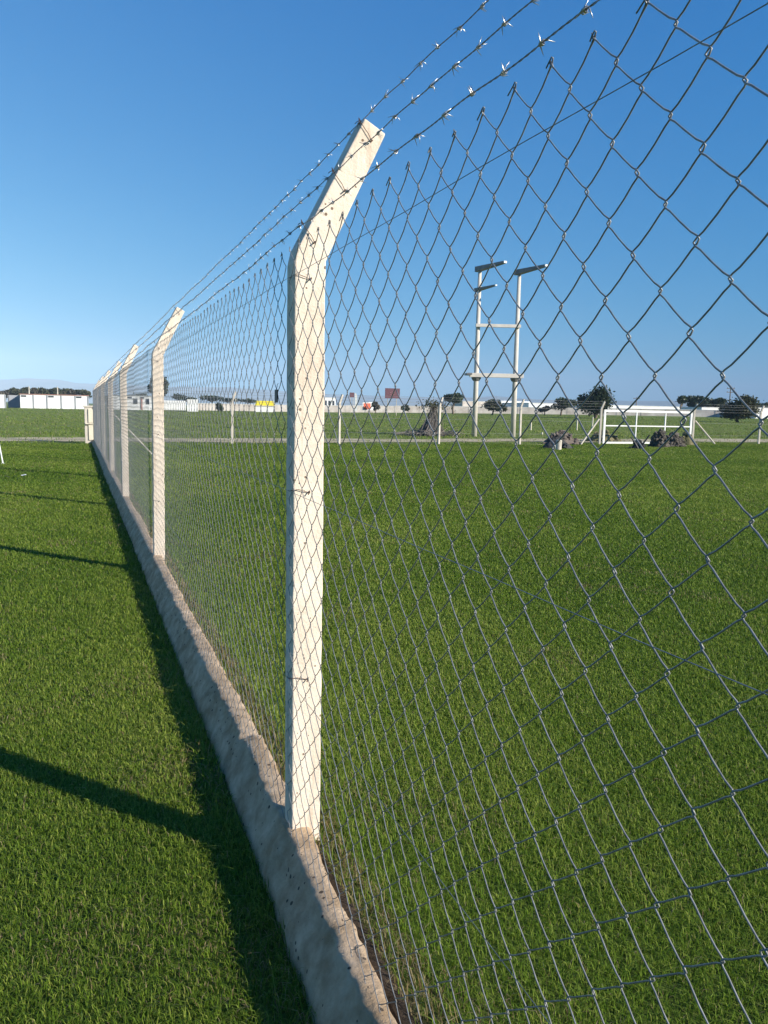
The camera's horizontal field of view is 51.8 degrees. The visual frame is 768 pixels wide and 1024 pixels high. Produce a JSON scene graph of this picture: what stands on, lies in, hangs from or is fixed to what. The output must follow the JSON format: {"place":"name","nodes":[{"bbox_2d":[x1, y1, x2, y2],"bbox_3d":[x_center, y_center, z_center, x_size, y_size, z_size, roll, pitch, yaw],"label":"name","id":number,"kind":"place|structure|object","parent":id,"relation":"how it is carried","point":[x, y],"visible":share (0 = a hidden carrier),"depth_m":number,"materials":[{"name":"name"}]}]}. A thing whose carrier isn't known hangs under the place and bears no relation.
{"place":"outdoors","nodes":[
{"label":"outdoors","id":0,"kind":"place"},
{"bbox_2d":[0,378,728,409],"bbox_3d":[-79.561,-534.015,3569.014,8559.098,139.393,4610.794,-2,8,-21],"label":"hills","id":1,"kind":"structure","parent":0,"point":[6,384],"depth_m":4534.49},
{"bbox_2d":[0,401,767,1023],"bbox_3d":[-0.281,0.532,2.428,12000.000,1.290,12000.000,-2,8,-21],"label":"ground","id":2,"kind":"structure","parent":0,"point":[402,1009],"depth_m":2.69,"materials":[{"name":"green plant"}]},
{"bbox_2d":[0,395,5,407],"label":"shed","id":3,"kind":"structure","parent":2,"relation":"on","point":[2,401],"depth_m":130.47,"materials":[{"name":"white"}]},
{"bbox_2d":[0,389,14,398],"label":"tree","id":4,"kind":"object","parent":2,"relation":"on","point":[5,392],"visible":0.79,"depth_m":182.54,"materials":[{"name":"green plant"}]},
{"bbox_2d":[8,395,19,407],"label":"shed","id":5,"kind":"structure","parent":2,"relation":"on","point":[13,401],"depth_m":140.17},
{"bbox_2d":[8,387,25,394],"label":"tree","id":6,"kind":"object","parent":2,"relation":"on","point":[15,391],"visible":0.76,"depth_m":183.24,"materials":[{"name":"green plant"}]},
{"bbox_2d":[21,387,30,393],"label":"tree","id":7,"kind":"object","parent":2,"relation":"on","point":[25,388],"visible":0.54,"depth_m":184.69,"materials":[{"name":"green plant"}]},
{"bbox_2d":[30,387,41,393],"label":"tree","id":8,"kind":"object","parent":2,"relation":"on","point":[33,391],"visible":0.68,"depth_m":184.31,"materials":[{"name":"green plant"}]},
{"bbox_2d":[35,387,49,393],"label":"tree","id":9,"kind":"object","parent":2,"relation":"on","point":[42,390],"visible":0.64,"depth_m":184.99,"materials":[{"name":"green plant"}]},
{"bbox_2d":[20,394,88,408],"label":"shed","id":10,"kind":"structure","parent":2,"relation":"on","point":[45,401],"depth_m":137.16,"materials":[{"name":"white metal"}]},
{"bbox_2d":[50,387,68,394],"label":"tree","id":11,"kind":"object","parent":2,"relation":"on","point":[54,390],"visible":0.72,"depth_m":186.96,"materials":[{"name":"green plant"}]},
{"bbox_2d":[61,388,77,394],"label":"tree","id":12,"kind":"object","parent":2,"relation":"on","point":[70,391],"visible":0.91,"depth_m":187.70,"materials":[{"name":"green plant"}]},
{"bbox_2d":[74,389,91,398],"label":"tree","id":13,"kind":"object","parent":2,"relation":"on","point":[83,392],"visible":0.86,"depth_m":188.94,"materials":[{"name":"green plant"}]},
{"bbox_2d":[83,405,93,443],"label":"gate pillar","id":14,"kind":"structure","parent":2,"relation":"on","point":[88,420],"depth_m":28.99,"materials":[{"name":"concrete"}]},
{"bbox_2d":[113,395,151,409],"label":"shed","id":15,"kind":"structure","parent":2,"relation":"on","point":[149,405],"depth_m":141.96,"materials":[{"name":"white metal"}]},
{"bbox_2d":[147,377,168,394],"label":"tree","id":16,"kind":"object","parent":2,"relation":"on","point":[165,386],"visible":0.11,"depth_m":127.79,"materials":[{"name":"green plant"}]},
{"bbox_2d":[164,400,185,409],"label":"shed","id":17,"kind":"structure","parent":2,"relation":"on","point":[175,406],"depth_m":151.43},
{"bbox_2d":[173,393,186,400],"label":"tree","id":18,"kind":"object","parent":2,"relation":"on","point":[176,397],"visible":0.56,"depth_m":248.20,"materials":[{"name":"green plant"}]},
{"bbox_2d":[187,399,197,411],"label":"shed","id":19,"kind":"structure","parent":2,"relation":"on","point":[193,405],"depth_m":134.92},
{"bbox_2d":[199,395,223,401],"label":"tree","id":20,"kind":"object","parent":2,"relation":"on","point":[205,396],"visible":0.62,"depth_m":250.23,"materials":[{"name":"green plant"}]},
{"bbox_2d":[216,402,223,410],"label":"bush","id":21,"kind":"object","parent":2,"relation":"on","point":[219,407],"visible":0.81,"depth_m":145.18,"materials":[{"name":"green plant"}]},
{"bbox_2d":[218,398,238,403],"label":"tree","id":22,"kind":"object","parent":2,"relation":"on","point":[226,399],"visible":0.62,"depth_m":251.46,"materials":[{"name":"green plant"}]},
{"bbox_2d":[92,440,396,1023],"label":"wall","id":23,"kind":"structure","parent":2,"relation":"on","point":[338,990],"depth_m":2.52,"materials":[{"name":"grey concrete"}]},
{"bbox_2d":[239,398,255,403],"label":"tree","id":24,"kind":"object","parent":2,"relation":"on","point":[248,400],"visible":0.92,"depth_m":253.43,"materials":[{"name":"green plant"}]},
{"bbox_2d":[255,401,273,411],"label":"yellow stall","id":25,"kind":"object","parent":2,"relation":"on","point":[264,407],"visible":0.59,"depth_m":149.01,"materials":[{"name":"paint"}]},
{"bbox_2d":[324,397,335,404],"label":"shed","id":26,"kind":"structure","parent":2,"relation":"on","point":[328,400],"depth_m":182.81,"materials":[{"name":"white"}]},
{"bbox_2d":[355,393,356,410],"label":"feather banner","id":27,"kind":"object","parent":2,"relation":"on","point":[355,401],"visible":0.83,"depth_m":146.46,"materials":[{"name":"fabric"}]},
{"bbox_2d":[362,402,373,412],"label":"orange board","id":28,"kind":"object","parent":2,"relation":"on","point":[364,406],"visible":0.47,"depth_m":150.38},
{"bbox_2d":[372,402,379,412],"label":"bush","id":29,"kind":"object","parent":2,"relation":"on","point":[376,405],"visible":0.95,"depth_m":148.47,"materials":[{"name":"green plant"}]},
{"bbox_2d":[0,408,767,443],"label":"meadow weeds","id":30,"kind":"object","parent":2,"relation":"on","point":[27,432],"visible":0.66,"depth_m":60.16,"materials":[{"name":"green plant"}]},
{"bbox_2d":[385,388,399,413],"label":"signboard","id":31,"kind":"object","parent":2,"relation":"on","point":[388,392],"visible":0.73,"depth_m":118.63,"materials":[{"name":"metal"}]},
{"bbox_2d":[401,404,409,411],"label":"bush","id":32,"kind":"object","parent":2,"relation":"on","point":[407,408],"visible":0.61,"depth_m":146.12,"materials":[{"name":"green plant"}]},
{"bbox_2d":[392,395,462,436],"bbox_3d":[2.529,-5.221,43.570,4.589,2.423,3.261,-2,8,-21],"label":"brush heap","id":33,"kind":"object","parent":2,"relation":"on","point":[425,430],"visible":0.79,"depth_m":43.38,"materials":[{"name":"grey wood"}]},
{"bbox_2d":[93,0,767,1023],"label":"chain link fence","id":34,"kind":"object","parent":2,"relation":"on","point":[307,272],"visible":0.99,"depth_m":2.13,"materials":[{"name":"metal"}]},
{"bbox_2d":[275,384,277,401],"bbox_3d":[-0.334,-0.372,2.467,0.009,0.060,0.030,-2,8,-21],"label":"plate","id":35,"kind":"object","parent":34,"relation":"attached to","point":[276,395],"visible":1,"depth_m":2.46,"materials":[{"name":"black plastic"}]},
{"bbox_2d":[104,388,767,443],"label":"perimeter fence","id":36,"kind":"object","parent":2,"relation":"on","point":[340,400],"visible":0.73,"depth_m":35.65,"materials":[{"name":"metal"}]},
{"bbox_2d":[601,410,692,443],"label":"field gate","id":37,"kind":"structure","parent":36,"relation":"attached to","point":[636,425],"depth_m":37.90,"materials":[{"name":"white metal"}]},
{"bbox_2d":[443,393,463,413],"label":"tree","id":38,"kind":"object","parent":2,"relation":"on","point":[458,398],"visible":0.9,"depth_m":147.63,"materials":[{"name":"green plant"}]},
{"bbox_2d":[198,403,722,416],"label":"boundary wall","id":39,"kind":"structure","parent":2,"relation":"on","point":[531,410],"depth_m":163.76,"materials":[{"name":"white paint"}]},
{"bbox_2d":[453,401,484,405],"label":"shed","id":40,"kind":"structure","parent":2,"relation":"on","point":[480,403],"depth_m":225.27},
{"bbox_2d":[480,399,507,414],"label":"tree","id":41,"kind":"object","parent":2,"relation":"on","point":[490,405],"visible":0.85,"depth_m":136.81,"materials":[{"name":"green plant"}]},
{"bbox_2d":[464,261,547,436],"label":"utility tower","id":42,"kind":"structure","parent":2,"relation":"on","point":[476,376],"depth_m":43.03,"materials":[{"name":"metal"}]},
{"bbox_2d":[500,401,529,403],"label":"shed","id":43,"kind":"structure","parent":2,"relation":"on","point":[502,402],"depth_m":229.88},
{"bbox_2d":[503,403,556,406],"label":"shed","id":44,"kind":"structure","parent":2,"relation":"on","point":[530,404],"depth_m":217.34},
{"bbox_2d":[537,405,551,414],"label":"tree","id":45,"kind":"object","parent":2,"relation":"on","point":[543,410],"visible":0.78,"depth_m":145.31,"materials":[{"name":"green plant"}]},
{"bbox_2d":[543,435,573,448],"bbox_3d":[7.303,-2.923,33.084,1.357,0.621,0.661,2,7,7],"label":"sheet heap","id":46,"kind":"object","parent":2,"relation":"on","point":[549,444],"visible":0.7,"depth_m":32.97,"materials":[{"name":"grey"}]},
{"bbox_2d":[556,440,561,449],"bbox_3d":[7.017,-2.680,31.750,0.244,0.430,0.250,-2,8,-21],"label":"concrete block","id":47,"kind":"object","parent":2,"relation":"on","point":[559,445],"depth_m":31.65,"materials":[{"name":"white concrete"}]},
{"bbox_2d":[543,430,580,444],"bbox_3d":[8.313,-3.448,36.913,1.931,0.790,1.167,1,7,-2],"label":"earth heap","id":48,"kind":"object","parent":2,"relation":"on","point":[568,439],"visible":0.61,"depth_m":36.71,"materials":[{"name":"soil"}]},
{"bbox_2d":[551,397,577,415],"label":"tree","id":49,"kind":"object","parent":2,"relation":"on","point":[563,403],"visible":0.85,"depth_m":144.51,"materials":[{"name":"green plant"}]},
{"bbox_2d":[574,384,616,417],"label":"tree","id":50,"kind":"object","parent":2,"relation":"on","point":[599,396],"visible":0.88,"depth_m":115.44,"materials":[{"name":"green plant"}]},
{"bbox_2d":[585,429,621,441],"bbox_3d":[11.218,-3.832,40.272,1.970,0.759,1.221,1,7,-3],"label":"weedy mound","id":51,"kind":"object","parent":2,"relation":"on","point":[613,438],"visible":0.5,"depth_m":40.06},
{"bbox_2d":[575,405,685,409],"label":"shed","id":52,"kind":"structure","parent":2,"relation":"on","point":[646,407],"depth_m":202.49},
{"bbox_2d":[629,439,645,448],"bbox_3d":[10.972,-2.920,34.171,0.776,0.454,0.528,2,7,3],"label":"ash heap","id":53,"kind":"object","parent":2,"relation":"on","point":[641,442],"visible":0.42,"depth_m":34.12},
{"bbox_2d":[631,435,649,448],"bbox_3d":[10.916,-2.994,33.731,0.803,0.658,0.219,3,8,16],"label":"forked branch","id":54,"kind":"object","parent":2,"relation":"on","point":[639,447],"visible":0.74,"depth_m":33.69,"materials":[{"name":"black wood"}]},
{"bbox_2d":[648,428,669,447],"bbox_3d":[12.466,-3.304,35.748,1.003,0.976,0.815,2,7,7],"label":"soil heap","id":55,"kind":"object","parent":2,"relation":"on","point":[658,438],"visible":0.83,"depth_m":35.58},
{"bbox_2d":[666,432,686,446],"bbox_3d":[13.404,-3.308,36.500,1.124,0.821,0.891,1,7,-1],"label":"rubble heap","id":56,"kind":"object","parent":2,"relation":"on","point":[676,439],"visible":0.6,"depth_m":36.28,"materials":[{"name":"stone"}]},
{"bbox_2d":[675,395,688,408],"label":"tree","id":57,"kind":"object","parent":2,"relation":"on","point":[681,400],"visible":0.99,"depth_m":175.45,"materials":[{"name":"green plant"}]},
{"bbox_2d":[681,432,697,444],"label":"weedy bank","id":58,"kind":"structure","parent":2,"relation":"on","point":[687,439],"depth_m":37.93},
{"bbox_2d":[686,395,707,406],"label":"tree","id":59,"kind":"object","parent":2,"relation":"on","point":[693,401],"visible":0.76,"depth_m":179.03,"materials":[{"name":"green plant"}]},
{"bbox_2d":[681,407,718,409],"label":"shed","id":60,"kind":"structure","parent":2,"relation":"on","point":[703,408],"depth_m":165.22,"materials":[{"name":"white"}]},
{"bbox_2d":[702,397,714,406],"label":"tree","id":61,"kind":"object","parent":2,"relation":"on","point":[708,403],"visible":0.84,"depth_m":177.75,"materials":[{"name":"green plant"}]},
{"bbox_2d":[712,397,727,407],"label":"tree","id":62,"kind":"object","parent":2,"relation":"on","point":[719,401],"visible":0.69,"depth_m":176.99,"materials":[{"name":"green plant"}]},
{"bbox_2d":[717,394,763,422],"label":"tree","id":63,"kind":"object","parent":2,"relation":"on","point":[737,414],"visible":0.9,"depth_m":100.70,"materials":[{"name":"green plant"}]},
{"bbox_2d":[743,407,767,418],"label":"shed","id":64,"kind":"structure","parent":2,"relation":"on","point":[765,409],"depth_m":150.04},
{"bbox_2d":[758,402,767,406],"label":"tree","id":65,"kind":"object","parent":2,"relation":"on","point":[764,404],"visible":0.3,"depth_m":178.93,"materials":[{"name":"green plant"}]},
{"bbox_2d":[0,437,767,442],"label":"dirt track","id":66,"kind":"structure","parent":0,"point":[334,440],"depth_m":36.14,"materials":[{"name":"soil"}]},
{"bbox_2d":[0,0,767,402],"label":"sky","id":67,"kind":"structure","parent":0,"point":[142,141],"materials":[{"name":"blue"}]}
]}

